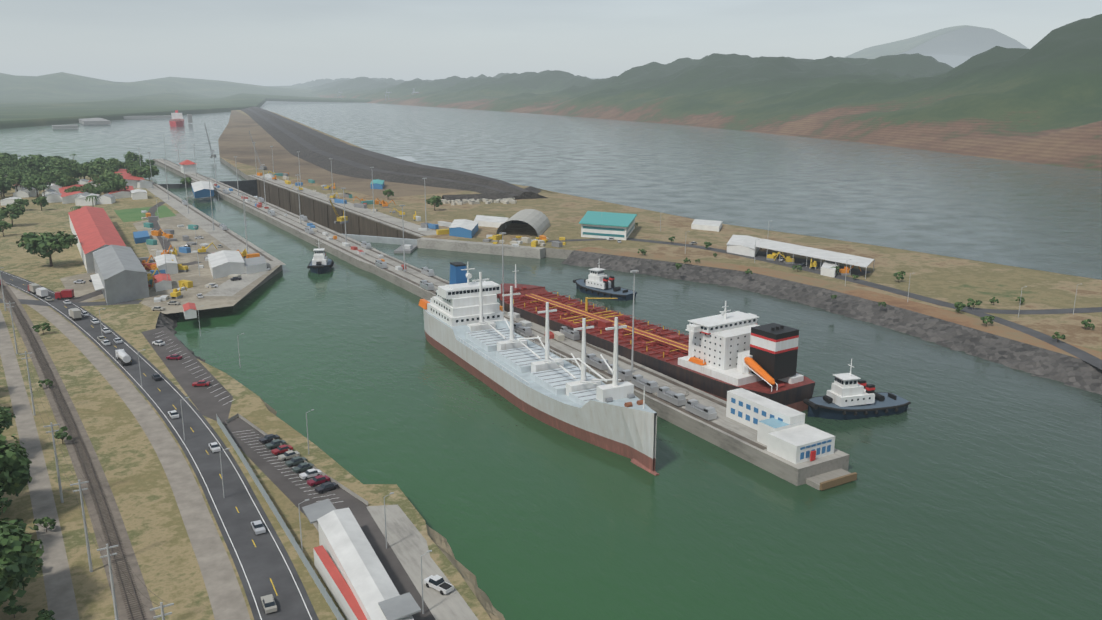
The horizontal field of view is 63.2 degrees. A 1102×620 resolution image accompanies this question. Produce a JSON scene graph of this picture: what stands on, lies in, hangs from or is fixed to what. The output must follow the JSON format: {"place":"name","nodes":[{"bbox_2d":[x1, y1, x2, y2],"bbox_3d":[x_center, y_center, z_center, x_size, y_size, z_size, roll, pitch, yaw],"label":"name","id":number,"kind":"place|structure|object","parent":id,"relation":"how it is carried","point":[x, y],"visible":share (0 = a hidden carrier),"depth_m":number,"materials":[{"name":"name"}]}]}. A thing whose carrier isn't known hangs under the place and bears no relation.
{"place":"outdoors","nodes":[
{"label":"outdoors","id":0,"kind":"place"},
{"bbox_2d":[0,496,7,514],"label":"big tree","id":1,"kind":"object","parent":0,"point":[3,499],"visible":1,"depth_m":157.19,"materials":[{"name":"green plant"}]},
{"bbox_2d":[0,406,15,433],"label":"big tree","id":2,"kind":"object","parent":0,"point":[5,418],"visible":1,"depth_m":199.66,"materials":[{"name":"green plant"}]},
{"bbox_2d":[2,599,26,617],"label":"bush","id":3,"kind":"object","parent":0,"point":[11,610],"visible":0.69,"depth_m":139.56,"materials":[{"name":"green plant"}]},
{"bbox_2d":[0,434,31,497],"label":"big tree","id":4,"kind":"object","parent":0,"point":[15,476],"visible":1,"depth_m":169.21,"materials":[{"name":"green plant"}]},
{"bbox_2d":[10,518,26,530],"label":"bush","id":5,"kind":"object","parent":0,"point":[20,522],"visible":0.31,"depth_m":163.59,"materials":[{"name":"green plant"}]},
{"bbox_2d":[32,322,50,333],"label":"bush","id":6,"kind":"object","parent":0,"point":[45,325],"visible":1,"depth_m":303.40,"materials":[{"name":"green plant"}]},
{"bbox_2d":[33,517,55,531],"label":"bush","id":7,"kind":"object","parent":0,"point":[45,520],"visible":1,"depth_m":166.96,"materials":[{"name":"green plant"}]},
{"bbox_2d":[35,609,54,619],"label":"bush","id":8,"kind":"object","parent":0,"point":[43,614],"visible":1,"depth_m":137.38,"materials":[{"name":"green plant"}]},
{"bbox_2d":[38,379,52,386],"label":"bush","id":9,"kind":"object","parent":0,"point":[46,381],"visible":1,"depth_m":248.26,"materials":[{"name":"green plant"}]},
{"bbox_2d":[54,426,71,443],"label":"bush","id":10,"kind":"object","parent":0,"point":[59,435],"visible":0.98,"depth_m":208.36,"materials":[{"name":"green plant"}]},
{"bbox_2d":[0,202,202,305],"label":"side roads","id":11,"kind":"structure","parent":0,"point":[166,244],"depth_m":358.49,"materials":[{"name":"grey asphalt"}]},
{"bbox_2d":[0,270,318,619],"bbox_3d":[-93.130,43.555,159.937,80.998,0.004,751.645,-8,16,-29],"label":"road","id":12,"kind":"structure","parent":0,"point":[264,565],"depth_m":186.23,"materials":[{"name":"grey asphalt"}]},
{"bbox_2d":[0,229,807,613],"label":"cars","id":13,"kind":"object","parent":12,"relation":"on","point":[432,581],"visible":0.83,"depth_m":206.53,"materials":[{"name":"white paint"}]},
{"bbox_2d":[60,213,279,313],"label":"yard ground","id":14,"kind":"structure","parent":0,"point":[203,279],"depth_m":394.84,"materials":[{"name":"grey concrete"}]},
{"bbox_2d":[146,175,436,295],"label":"wall aprons","id":15,"kind":"object","parent":14,"relation":"on","point":[229,287],"depth_m":547.36,"materials":[{"name":"concrete"}]},
{"bbox_2d":[52,88,418,128],"bbox_3d":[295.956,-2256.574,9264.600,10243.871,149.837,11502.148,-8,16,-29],"label":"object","id":16,"kind":"object","parent":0,"point":[91,121],"visible":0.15,"depth_m":2369.95,"materials":[{"name":"silver metal"}]},
{"bbox_2d":[0,176,491,619],"bbox_3d":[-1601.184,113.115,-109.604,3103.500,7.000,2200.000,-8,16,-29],"label":"land","id":17,"kind":"structure","parent":0,"point":[141,488],"depth_m":195.11,"materials":[{"name":"soil"}]},
{"bbox_2d":[0,220,12,235],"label":"tree","id":18,"kind":"object","parent":17,"relation":"on","point":[3,224],"visible":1,"depth_m":508.88,"materials":[{"name":"green plant"}]},
{"bbox_2d":[0,158,13,171],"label":"tree","id":19,"kind":"object","parent":17,"relation":"on","point":[3,162],"visible":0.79,"depth_m":828.43,"materials":[{"name":"green plant"}]},
{"bbox_2d":[0,175,16,196],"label":"tree","id":20,"kind":"object","parent":17,"relation":"on","point":[6,186],"visible":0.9,"depth_m":692.63,"materials":[{"name":"green plant"}]},
{"bbox_2d":[0,153,17,159],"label":"tree","id":21,"kind":"object","parent":17,"relation":"on","point":[4,155],"visible":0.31,"depth_m":877.49,"materials":[{"name":"green plant"}]},
{"bbox_2d":[0,157,17,176],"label":"tree","id":22,"kind":"object","parent":17,"relation":"on","point":[12,160],"visible":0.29,"depth_m":854.20,"materials":[{"name":"green plant"}]},
{"bbox_2d":[0,202,24,223],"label":"tree","id":23,"kind":"object","parent":17,"relation":"on","point":[15,210],"visible":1,"depth_m":543.27,"materials":[{"name":"green plant"}]},
{"bbox_2d":[4,172,27,190],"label":"tree","id":24,"kind":"object","parent":17,"relation":"on","point":[11,175],"visible":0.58,"depth_m":721.50,"materials":[{"name":"green plant"}]},
{"bbox_2d":[0,519,35,606],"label":"big tree","id":25,"kind":"object","parent":17,"relation":"on","point":[9,573],"visible":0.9,"depth_m":133.08,"materials":[{"name":"green plant"}]},
{"bbox_2d":[6,168,33,176],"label":"tree","id":26,"kind":"object","parent":17,"relation":"on","point":[18,171],"visible":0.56,"depth_m":781.57,"materials":[{"name":"green plant"}]},
{"bbox_2d":[14,199,28,206],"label":"tree","id":27,"kind":"object","parent":17,"relation":"on","point":[21,202],"visible":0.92,"depth_m":616.21,"materials":[{"name":"green plant"}]},
{"bbox_2d":[0,518,43,605],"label":"big tree","id":28,"kind":"object","parent":17,"relation":"on","point":[29,549],"visible":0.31,"depth_m":137.79,"materials":[{"name":"green plant"}]},
{"bbox_2d":[18,156,48,172],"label":"tree","id":29,"kind":"object","parent":17,"relation":"on","point":[34,163],"visible":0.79,"depth_m":814.55,"materials":[{"name":"green plant"}]},
{"bbox_2d":[20,175,50,196],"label":"tree","id":30,"kind":"object","parent":17,"relation":"on","point":[35,181],"visible":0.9,"depth_m":690.52,"materials":[{"name":"green plant"}]},
{"bbox_2d":[32,196,48,210],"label":"tree","id":31,"kind":"object","parent":17,"relation":"on","point":[42,201],"visible":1,"depth_m":616.96,"materials":[{"name":"green plant"}]},
{"bbox_2d":[35,174,56,183],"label":"tree","id":32,"kind":"object","parent":17,"relation":"on","point":[52,179],"visible":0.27,"depth_m":743.06,"materials":[{"name":"green plant"}]},
{"bbox_2d":[16,231,77,265],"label":"tree","id":33,"kind":"object","parent":17,"relation":"on","point":[42,244],"visible":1,"depth_m":414.50,"materials":[{"name":"green plant"}]},
{"bbox_2d":[40,169,65,182],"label":"tree","id":34,"kind":"object","parent":17,"relation":"on","point":[58,174],"visible":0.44,"depth_m":753.33,"materials":[{"name":"green plant"}]},
{"bbox_2d":[40,161,69,170],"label":"tree","id":35,"kind":"object","parent":17,"relation":"on","point":[50,166],"visible":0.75,"depth_m":805.63,"materials":[{"name":"green plant"}]},
{"bbox_2d":[49,158,71,164],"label":"tree","id":36,"kind":"object","parent":17,"relation":"on","point":[65,160],"visible":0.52,"depth_m":873.16,"materials":[{"name":"green plant"}]},
{"bbox_2d":[55,179,74,186],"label":"tree","id":37,"kind":"object","parent":17,"relation":"on","point":[65,184],"visible":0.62,"depth_m":717.72,"materials":[{"name":"green plant"}]},
{"bbox_2d":[57,175,79,186],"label":"tree","id":38,"kind":"object","parent":17,"relation":"on","point":[65,178],"visible":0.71,"depth_m":719.21,"materials":[{"name":"green plant"}]},
{"bbox_2d":[64,186,83,192],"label":"tree","id":39,"kind":"object","parent":17,"relation":"on","point":[73,189],"visible":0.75,"depth_m":677.47,"materials":[{"name":"green plant"}]},
{"bbox_2d":[0,175,151,205],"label":"town buildings","id":40,"kind":"structure","parent":17,"relation":"on","point":[52,194],"depth_m":680.72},
{"bbox_2d":[0,278,156,619],"bbox_3d":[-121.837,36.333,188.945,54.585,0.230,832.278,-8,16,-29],"label":"railway","id":41,"kind":"object","parent":17,"relation":"on","point":[83,454],"visible":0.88,"depth_m":187.15,"materials":[{"name":"grey metal"}]},
{"bbox_2d":[70,162,94,178],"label":"tree","id":42,"kind":"object","parent":17,"relation":"on","point":[74,167],"visible":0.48,"depth_m":811.19,"materials":[{"name":"green plant"}]},
{"bbox_2d":[78,162,90,179],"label":"tree","id":43,"kind":"object","parent":17,"relation":"on","point":[85,166],"visible":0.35,"depth_m":807.63,"materials":[{"name":"green plant"}]},
{"bbox_2d":[80,186,102,193],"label":"tree","id":44,"kind":"object","parent":17,"relation":"on","point":[95,190],"visible":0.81,"depth_m":672.96,"materials":[{"name":"green plant"}]},
{"bbox_2d":[87,164,105,176],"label":"tree","id":45,"kind":"object","parent":17,"relation":"on","point":[96,169],"visible":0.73,"depth_m":799.95,"materials":[{"name":"green plant"}]},
{"bbox_2d":[99,185,109,193],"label":"tree","id":46,"kind":"object","parent":17,"relation":"on","point":[104,188],"visible":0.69,"depth_m":690.71,"materials":[{"name":"green plant"}]},
{"bbox_2d":[91,158,119,166],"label":"tree","id":47,"kind":"object","parent":17,"relation":"on","point":[111,161],"visible":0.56,"depth_m":831.43,"materials":[{"name":"green plant"}]},
{"bbox_2d":[96,173,117,185],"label":"tree","id":48,"kind":"object","parent":17,"relation":"on","point":[105,178],"visible":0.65,"depth_m":717.40,"materials":[{"name":"green plant"}]},
{"bbox_2d":[68,206,149,304],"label":"workshops","id":49,"kind":"structure","parent":17,"relation":"on","point":[110,259],"depth_m":388.99,"materials":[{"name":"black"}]},
{"bbox_2d":[99,164,118,171],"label":"tree","id":50,"kind":"object","parent":17,"relation":"on","point":[112,167],"visible":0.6,"depth_m":819.49,"materials":[{"name":"green plant"}]},
{"bbox_2d":[99,170,124,178],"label":"tree","id":51,"kind":"object","parent":17,"relation":"on","point":[114,174],"visible":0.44,"depth_m":743.98,"materials":[{"name":"green plant"}]},
{"bbox_2d":[104,178,128,191],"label":"tree","id":52,"kind":"object","parent":17,"relation":"on","point":[115,184],"visible":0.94,"depth_m":690.40,"materials":[{"name":"green plant"}]},
{"bbox_2d":[0,286,250,619],"bbox_3d":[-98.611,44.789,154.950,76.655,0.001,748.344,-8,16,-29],"label":"shoulders","id":53,"kind":"object","parent":17,"relation":"on","point":[226,598],"visible":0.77,"depth_m":184.86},
{"bbox_2d":[123,151,142,160],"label":"tree","id":54,"kind":"object","parent":17,"relation":"on","point":[129,155],"visible":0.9,"depth_m":960.33,"materials":[{"name":"green plant"}]},
{"bbox_2d":[123,160,146,168],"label":"tree","id":55,"kind":"object","parent":17,"relation":"on","point":[131,163],"visible":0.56,"depth_m":851.49,"materials":[{"name":"green plant"}]},
{"bbox_2d":[126,165,151,176],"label":"tree","id":56,"kind":"object","parent":17,"relation":"on","point":[132,171],"visible":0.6,"depth_m":791.80,"materials":[{"name":"green plant"}]},
{"bbox_2d":[114,205,175,221],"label":"lawn","id":57,"kind":"structure","parent":17,"relation":"on","point":[130,215],"depth_m":604.29,"materials":[{"name":"green plant"}]},
{"bbox_2d":[135,164,158,180],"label":"tree","id":58,"kind":"object","parent":17,"relation":"on","point":[154,170],"visible":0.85,"depth_m":791.48,"materials":[{"name":"green plant"}]},
{"bbox_2d":[59,169,266,318],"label":"buildings","id":59,"kind":"structure","parent":17,"relation":"on","point":[224,263],"depth_m":412.22,"materials":[{"name":"white"}]},
{"bbox_2d":[156,312,204,361],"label":"rip rap","id":60,"kind":"object","parent":17,"relation":"on","point":[169,321],"visible":0.44,"depth_m":328.66,"materials":[{"name":"grey stone"}]},
{"bbox_2d":[261,399,276,414],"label":"bank","id":61,"kind":"structure","parent":17,"relation":"on","point":[271,409],"depth_m":239.81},
{"bbox_2d":[216,413,367,619],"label":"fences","id":62,"kind":"object","parent":17,"relation":"on","point":[324,592],"visible":0.96,"depth_m":178.47,"materials":[{"name":"grey metal"}]},
{"bbox_2d":[141,326,477,619],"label":"parking lot","id":63,"kind":"structure","parent":17,"relation":"on","point":[402,553],"depth_m":179.91,"materials":[{"name":"grey asphalt"}]},
{"bbox_2d":[302,498,420,619],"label":"quay shed","id":64,"kind":"structure","parent":17,"relation":"on","point":[351,570],"depth_m":145.74,"materials":[{"name":"white metal"}]},
{"bbox_2d":[426,524,504,619],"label":"bank","id":65,"kind":"structure","parent":17,"relation":"on","point":[444,547],"depth_m":157.89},
{"bbox_2d":[0,181,1078,619],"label":"poles","id":66,"kind":"object","parent":17,"relation":"on","point":[108,547],"visible":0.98,"depth_m":161.21,"materials":[{"name":"grey metal"}]},
{"bbox_2d":[395,156,416,160],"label":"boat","id":67,"kind":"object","parent":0,"point":[408,158],"depth_m":1081.77,"materials":[{"name":"grey"}]},
{"bbox_2d":[0,25,1028,128],"bbox_3d":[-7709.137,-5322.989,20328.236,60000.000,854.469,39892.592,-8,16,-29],"label":"terrain","id":68,"kind":"structure","parent":0,"point":[60,98],"depth_m":7042.00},
{"bbox_2d":[0,101,1101,619],"bbox_3d":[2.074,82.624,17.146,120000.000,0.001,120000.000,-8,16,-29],"label":"water","id":69,"kind":"structure","parent":0,"point":[972,491],"depth_m":247.95,"materials":[{"name":"green liquid"}]},
{"bbox_2d":[169,110,183,126],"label":"ship","id":70,"kind":"object","parent":69,"relation":"on","point":[177,119],"visible":0.94,"depth_m":2196.00,"materials":[{"name":"red metal"}]},
{"bbox_2d":[158,180,257,195],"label":"gates","id":71,"kind":"object","parent":69,"relation":"in","point":[248,187],"visible":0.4,"depth_m":824.04,"materials":[{"name":"metal"}]},
{"bbox_2d":[307,239,333,273],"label":"tug","id":72,"kind":"object","parent":69,"relation":"on","point":[322,262],"visible":1,"depth_m":428.86,"materials":[{"name":"white"}]},
{"bbox_2d":[258,181,397,237],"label":"wall recesses","id":73,"kind":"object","parent":69,"relation":"in","point":[376,226],"depth_m":679.67,"materials":[{"name":"black concrete"}]},
{"bbox_2d":[256,179,419,238],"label":"lock wall","id":74,"kind":"structure","parent":69,"relation":"in","point":[367,227],"depth_m":659.77,"materials":[{"name":"concrete"}]},
{"bbox_2d":[342,234,416,244],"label":"lock wall","id":75,"kind":"structure","parent":69,"relation":"in","point":[379,239],"depth_m":509.69,"materials":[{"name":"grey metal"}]},
{"bbox_2d":[152,159,848,485],"bbox_3d":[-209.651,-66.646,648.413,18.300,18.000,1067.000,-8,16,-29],"label":"wall","id":76,"kind":"structure","parent":69,"relation":"in","point":[798,474],"depth_m":263.96,"materials":[{"name":"concrete"}]},
{"bbox_2d":[179,160,196,173],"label":"control house","id":77,"kind":"structure","parent":76,"relation":"on","point":[188,166],"depth_m":895.86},
{"bbox_2d":[139,136,638,372],"bbox_3d":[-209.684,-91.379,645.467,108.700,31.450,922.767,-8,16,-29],"label":"light poles","id":78,"kind":"object","parent":76,"relation":"on","point":[632,271],"visible":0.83,"depth_m":479.40,"materials":[{"name":"grey metal"}]},
{"bbox_2d":[153,159,766,449],"bbox_3d":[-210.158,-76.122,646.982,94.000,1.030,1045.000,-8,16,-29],"label":"rail tracks","id":79,"kind":"object","parent":76,"relation":"on","point":[656,397],"visible":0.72,"depth_m":382.49},
{"bbox_2d":[180,177,191,184],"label":"tree","id":80,"kind":"object","parent":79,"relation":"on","point":[188,180],"visible":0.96,"depth_m":764.69,"materials":[{"name":"green plant"}]},
{"bbox_2d":[182,189,716,419],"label":"locomotives","id":81,"kind":"object","parent":79,"relation":"on","point":[693,406],"visible":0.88,"depth_m":257.51,"materials":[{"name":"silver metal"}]},
{"bbox_2d":[652,386,688,396],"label":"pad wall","id":82,"kind":"structure","parent":76,"relation":"on","point":[676,389],"depth_m":246.30,"materials":[{"name":"concrete"}]},
{"bbox_2d":[418,262,659,475],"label":"cargo ship","id":83,"kind":"object","parent":69,"relation":"on","point":[469,327],"visible":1,"depth_m":244.01,"materials":[{"name":"white metal"}]},
{"bbox_2d":[573,263,636,300],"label":"tug","id":84,"kind":"object","parent":69,"relation":"on","point":[598,283],"visible":0.96,"depth_m":379.50,"materials":[{"name":"blue"}]},
{"bbox_2d":[497,264,814,411],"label":"tanker","id":85,"kind":"object","parent":69,"relation":"on","point":[721,354],"visible":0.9,"depth_m":253.93,"materials":[{"name":"red metal"}]},
{"bbox_2d":[803,359,910,419],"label":"tug","id":86,"kind":"object","parent":69,"relation":"on","point":[848,396],"visible":0.98,"depth_m":238.17,"materials":[{"name":"blue"}]},
{"bbox_2d":[220,110,1101,351],"bbox_3d":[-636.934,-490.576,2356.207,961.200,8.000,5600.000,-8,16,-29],"label":"land","id":87,"kind":"structure","parent":0,"point":[952,280],"depth_m":449.95,"materials":[{"name":"soil"}]},
{"bbox_2d":[218,110,466,197],"bbox_3d":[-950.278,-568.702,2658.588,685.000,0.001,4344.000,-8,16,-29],"label":"dirt ground","id":88,"kind":"structure","parent":87,"relation":"on","point":[234,140],"depth_m":1036.41,"materials":[{"name":"brown soil"}]},
{"bbox_2d":[382,189,393,196],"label":"tree","id":89,"kind":"object","parent":87,"relation":"on","point":[389,192],"visible":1,"depth_m":671.52,"materials":[{"name":"green plant"}]},
{"bbox_2d":[241,107,546,199],"bbox_3d":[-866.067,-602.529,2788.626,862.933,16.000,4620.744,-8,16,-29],"label":"embankment","id":90,"kind":"structure","parent":87,"relation":"on","point":[316,148],"depth_m":924.78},
{"bbox_2d":[426,195,442,210],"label":"tree","id":91,"kind":"object","parent":87,"relation":"on","point":[434,200],"visible":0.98,"depth_m":608.04,"materials":[{"name":"green plant"}]},
{"bbox_2d":[417,237,544,258],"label":"wing wall","id":92,"kind":"structure","parent":87,"relation":"on","point":[480,247],"depth_m":477.49,"materials":[{"name":"concrete"}]},
{"bbox_2d":[441,186,540,200],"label":"rock pile","id":93,"kind":"object","parent":87,"relation":"on","point":[492,196],"visible":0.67,"depth_m":673.08,"materials":[{"name":"grey stone"}]},
{"bbox_2d":[138,123,860,340],"bbox_3d":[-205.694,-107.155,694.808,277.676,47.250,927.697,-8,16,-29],"label":"clutter","id":94,"kind":"object","parent":87,"relation":"on","point":[168,234],"visible":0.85,"depth_m":485.17,"materials":[{"name":"yellow"}]},
{"bbox_2d":[496,209,549,236],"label":"arched hangar","id":95,"kind":"structure","parent":87,"relation":"on","point":[538,221],"depth_m":521.31,"materials":[{"name":"grey metal"}]},
{"bbox_2d":[370,179,874,278],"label":"buildings","id":96,"kind":"structure","parent":87,"relation":"on","point":[607,225],"depth_m":492.89,"materials":[{"name":"white"}]},
{"bbox_2d":[524,185,1099,279],"bbox_3d":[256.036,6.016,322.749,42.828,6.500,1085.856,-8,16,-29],"label":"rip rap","id":97,"kind":"object","parent":87,"relation":"on","point":[841,240],"visible":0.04,"depth_m":482.61,"materials":[{"name":"grey stone"}]},
{"bbox_2d":[561,250,1101,394],"bbox_3d":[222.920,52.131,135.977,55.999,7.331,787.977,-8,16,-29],"label":"rip rap","id":98,"kind":"object","parent":87,"relation":"on","point":[1053,365],"visible":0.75,"depth_m":334.52,"materials":[{"name":"grey stone"}]},
{"bbox_2d":[576,247,1101,359],"bbox_3d":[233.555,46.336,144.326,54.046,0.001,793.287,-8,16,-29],"label":"road","id":99,"kind":"structure","parent":87,"relation":"on","point":[978,324],"depth_m":352.25,"materials":[{"name":"grey asphalt"}]},
{"bbox_2d":[980,315,994,325],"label":"tree","id":100,"kind":"object","parent":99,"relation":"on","point":[990,318],"visible":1,"depth_m":310.05,"materials":[{"name":"green plant"}]},
{"bbox_2d":[1052,332,1065,341],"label":"tree","id":101,"kind":"object","parent":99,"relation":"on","point":[1058,336],"visible":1,"depth_m":289.90,"materials":[{"name":"green plant"}]},
{"bbox_2d":[893,271,905,281],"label":"tree","id":102,"kind":"object","parent":87,"relation":"on","point":[901,274],"visible":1,"depth_m":381.50,"materials":[{"name":"green plant"}]},
{"bbox_2d":[954,302,965,311],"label":"tree","id":103,"kind":"object","parent":87,"relation":"on","point":[959,306],"visible":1,"depth_m":327.76,"materials":[{"name":"green plant"}]},
{"bbox_2d":[967,298,981,308],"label":"tree","id":104,"kind":"object","parent":87,"relation":"on","point":[972,302],"visible":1,"depth_m":333.69,"materials":[{"name":"green plant"}]},
{"bbox_2d":[291,14,1101,170],"bbox_3d":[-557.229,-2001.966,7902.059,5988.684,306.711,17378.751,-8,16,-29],"label":"hills","id":105,"kind":"structure","parent":0,"point":[1040,102],"depth_m":2005.83,"materials":[{"name":"green plant"}]},
{"bbox_2d":[726,388,834,463],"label":"building","id":106,"kind":"structure","parent":0,"point":[787,433],"depth_m":208.53,"materials":[{"name":"white paint"}]},
{"bbox_2d":[547,238,1101,369],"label":"dirt path","id":107,"kind":"structure","parent":0,"point":[1060,344],"depth_m":337.52,"materials":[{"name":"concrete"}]},
{"bbox_2d":[806,468,856,490],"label":"floating dock","id":108,"kind":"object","parent":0,"point":[830,479],"depth_m":197.34,"materials":[{"name":"concrete"}]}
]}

